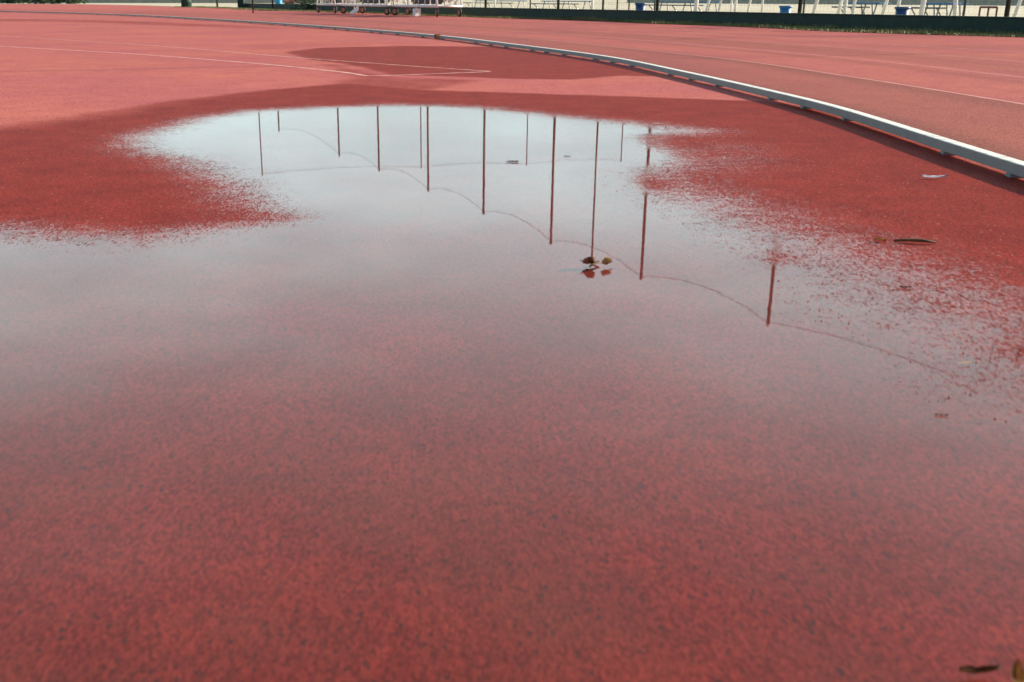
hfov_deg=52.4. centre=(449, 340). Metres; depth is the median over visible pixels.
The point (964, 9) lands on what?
thin post
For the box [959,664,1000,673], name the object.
dead leaf
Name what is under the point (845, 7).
goal frame
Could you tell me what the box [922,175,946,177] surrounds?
feather
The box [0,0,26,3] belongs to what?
hedge bush
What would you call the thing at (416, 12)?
white weight block
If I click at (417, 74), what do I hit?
painted line
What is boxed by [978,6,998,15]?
rail
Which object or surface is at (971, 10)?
paving
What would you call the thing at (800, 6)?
net pole
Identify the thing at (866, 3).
long bench
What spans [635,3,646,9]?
plastic bin
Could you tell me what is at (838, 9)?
goal frame
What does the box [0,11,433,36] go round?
track kerb
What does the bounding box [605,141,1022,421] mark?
rubber granules
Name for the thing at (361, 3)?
ball net
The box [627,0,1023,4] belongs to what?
perimeter wall
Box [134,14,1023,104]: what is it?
lane line
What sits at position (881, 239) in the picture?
dead leaf
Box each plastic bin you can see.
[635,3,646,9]
[779,6,792,12]
[894,7,910,14]
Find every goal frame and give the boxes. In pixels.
[694,0,721,11]
[730,0,763,11]
[812,0,842,13]
[842,0,856,13]
[881,0,900,13]
[918,0,957,15]
[1012,0,1021,16]
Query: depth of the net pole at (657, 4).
24.55 m
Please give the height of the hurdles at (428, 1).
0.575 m
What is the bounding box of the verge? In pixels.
[170,6,1015,36]
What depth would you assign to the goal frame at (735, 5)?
23.93 m
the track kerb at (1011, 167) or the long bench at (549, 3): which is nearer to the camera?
the track kerb at (1011, 167)
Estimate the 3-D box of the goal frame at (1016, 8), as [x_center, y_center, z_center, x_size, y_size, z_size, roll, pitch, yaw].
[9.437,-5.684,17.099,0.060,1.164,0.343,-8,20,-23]
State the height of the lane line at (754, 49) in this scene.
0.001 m
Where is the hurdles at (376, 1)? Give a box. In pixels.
[360,0,389,3]
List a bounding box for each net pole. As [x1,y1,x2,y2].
[655,0,658,9]
[797,0,802,12]
[1004,0,1011,16]
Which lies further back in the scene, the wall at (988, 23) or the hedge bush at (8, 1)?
the hedge bush at (8, 1)
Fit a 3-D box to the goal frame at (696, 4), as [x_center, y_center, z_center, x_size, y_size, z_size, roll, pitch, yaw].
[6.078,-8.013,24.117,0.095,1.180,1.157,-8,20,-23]
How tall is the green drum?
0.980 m
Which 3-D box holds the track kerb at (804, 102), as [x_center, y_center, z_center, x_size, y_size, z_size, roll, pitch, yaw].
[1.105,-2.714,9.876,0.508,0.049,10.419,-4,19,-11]
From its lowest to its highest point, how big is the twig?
0.010 m
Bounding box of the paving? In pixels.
[0,0,1023,16]
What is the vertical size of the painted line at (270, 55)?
0.001 m
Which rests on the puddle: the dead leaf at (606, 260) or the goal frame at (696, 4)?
the dead leaf at (606, 260)
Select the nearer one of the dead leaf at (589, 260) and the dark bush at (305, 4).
the dead leaf at (589, 260)
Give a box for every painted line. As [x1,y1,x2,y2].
[5,46,368,75]
[8,36,480,70]
[374,71,488,75]
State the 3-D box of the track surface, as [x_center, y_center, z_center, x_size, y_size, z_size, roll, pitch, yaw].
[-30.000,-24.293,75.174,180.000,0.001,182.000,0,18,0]
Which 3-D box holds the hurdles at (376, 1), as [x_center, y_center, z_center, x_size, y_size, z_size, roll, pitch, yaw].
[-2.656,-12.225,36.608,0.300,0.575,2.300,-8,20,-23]
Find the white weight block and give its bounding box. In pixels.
[413,8,420,16]
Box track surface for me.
[0,4,1023,681]
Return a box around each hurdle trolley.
[316,0,355,12]
[340,0,410,14]
[391,0,462,16]
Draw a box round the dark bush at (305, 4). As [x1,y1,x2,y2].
[289,0,324,9]
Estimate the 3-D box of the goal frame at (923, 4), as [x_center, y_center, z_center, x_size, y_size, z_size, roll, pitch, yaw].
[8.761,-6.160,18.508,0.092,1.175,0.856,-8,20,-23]
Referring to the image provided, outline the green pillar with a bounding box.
[237,0,244,7]
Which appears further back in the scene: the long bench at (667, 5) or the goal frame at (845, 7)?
the long bench at (667, 5)
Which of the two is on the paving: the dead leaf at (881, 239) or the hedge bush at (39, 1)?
the hedge bush at (39, 1)
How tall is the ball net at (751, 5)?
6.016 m
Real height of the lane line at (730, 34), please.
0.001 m
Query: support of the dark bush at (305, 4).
on the verge
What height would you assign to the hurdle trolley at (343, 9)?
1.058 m
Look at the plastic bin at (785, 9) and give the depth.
22.18 m
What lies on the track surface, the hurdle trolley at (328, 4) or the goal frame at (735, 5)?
the hurdle trolley at (328, 4)
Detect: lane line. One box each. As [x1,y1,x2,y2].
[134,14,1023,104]
[143,13,1023,77]
[184,12,1023,52]
[185,13,1021,61]
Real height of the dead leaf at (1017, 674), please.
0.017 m
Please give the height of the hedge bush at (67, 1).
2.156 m
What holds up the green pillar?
on the verge
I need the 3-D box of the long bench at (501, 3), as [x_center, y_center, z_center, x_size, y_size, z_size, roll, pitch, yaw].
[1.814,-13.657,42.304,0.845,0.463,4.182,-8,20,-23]
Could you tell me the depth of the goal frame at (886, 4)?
20.33 m
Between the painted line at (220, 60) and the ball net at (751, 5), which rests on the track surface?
the painted line at (220, 60)
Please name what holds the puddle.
on the track surface
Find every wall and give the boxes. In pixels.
[4,0,360,2]
[245,3,1023,33]
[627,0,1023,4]
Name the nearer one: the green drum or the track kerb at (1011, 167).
the track kerb at (1011, 167)
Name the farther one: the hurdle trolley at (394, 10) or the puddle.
the hurdle trolley at (394, 10)
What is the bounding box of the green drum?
[181,0,191,6]
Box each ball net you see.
[255,0,619,11]
[311,0,1023,14]
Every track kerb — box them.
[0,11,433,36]
[439,35,845,115]
[837,108,1023,177]
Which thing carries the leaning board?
on the track surface
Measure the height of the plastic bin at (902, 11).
0.396 m
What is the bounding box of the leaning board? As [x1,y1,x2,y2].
[350,6,358,13]
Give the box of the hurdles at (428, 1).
[411,0,442,3]
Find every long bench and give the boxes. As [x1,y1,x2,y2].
[463,0,526,7]
[529,1,590,8]
[646,1,719,10]
[832,2,890,13]
[911,3,968,15]
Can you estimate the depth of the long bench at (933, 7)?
20.85 m
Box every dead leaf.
[580,257,595,263]
[601,257,611,264]
[873,237,885,241]
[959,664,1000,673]
[1011,658,1023,681]
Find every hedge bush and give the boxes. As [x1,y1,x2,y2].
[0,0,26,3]
[17,0,50,3]
[45,0,88,3]
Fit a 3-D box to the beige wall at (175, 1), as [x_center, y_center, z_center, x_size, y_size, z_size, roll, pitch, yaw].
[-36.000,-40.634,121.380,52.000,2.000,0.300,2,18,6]
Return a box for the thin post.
[962,0,966,15]
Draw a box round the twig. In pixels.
[894,238,935,242]
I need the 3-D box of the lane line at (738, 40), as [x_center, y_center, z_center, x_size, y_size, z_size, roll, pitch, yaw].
[-1.121,-6.192,20.461,5.073,0.001,48.538,-7,19,-19]
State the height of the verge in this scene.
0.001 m
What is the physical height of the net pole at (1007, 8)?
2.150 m

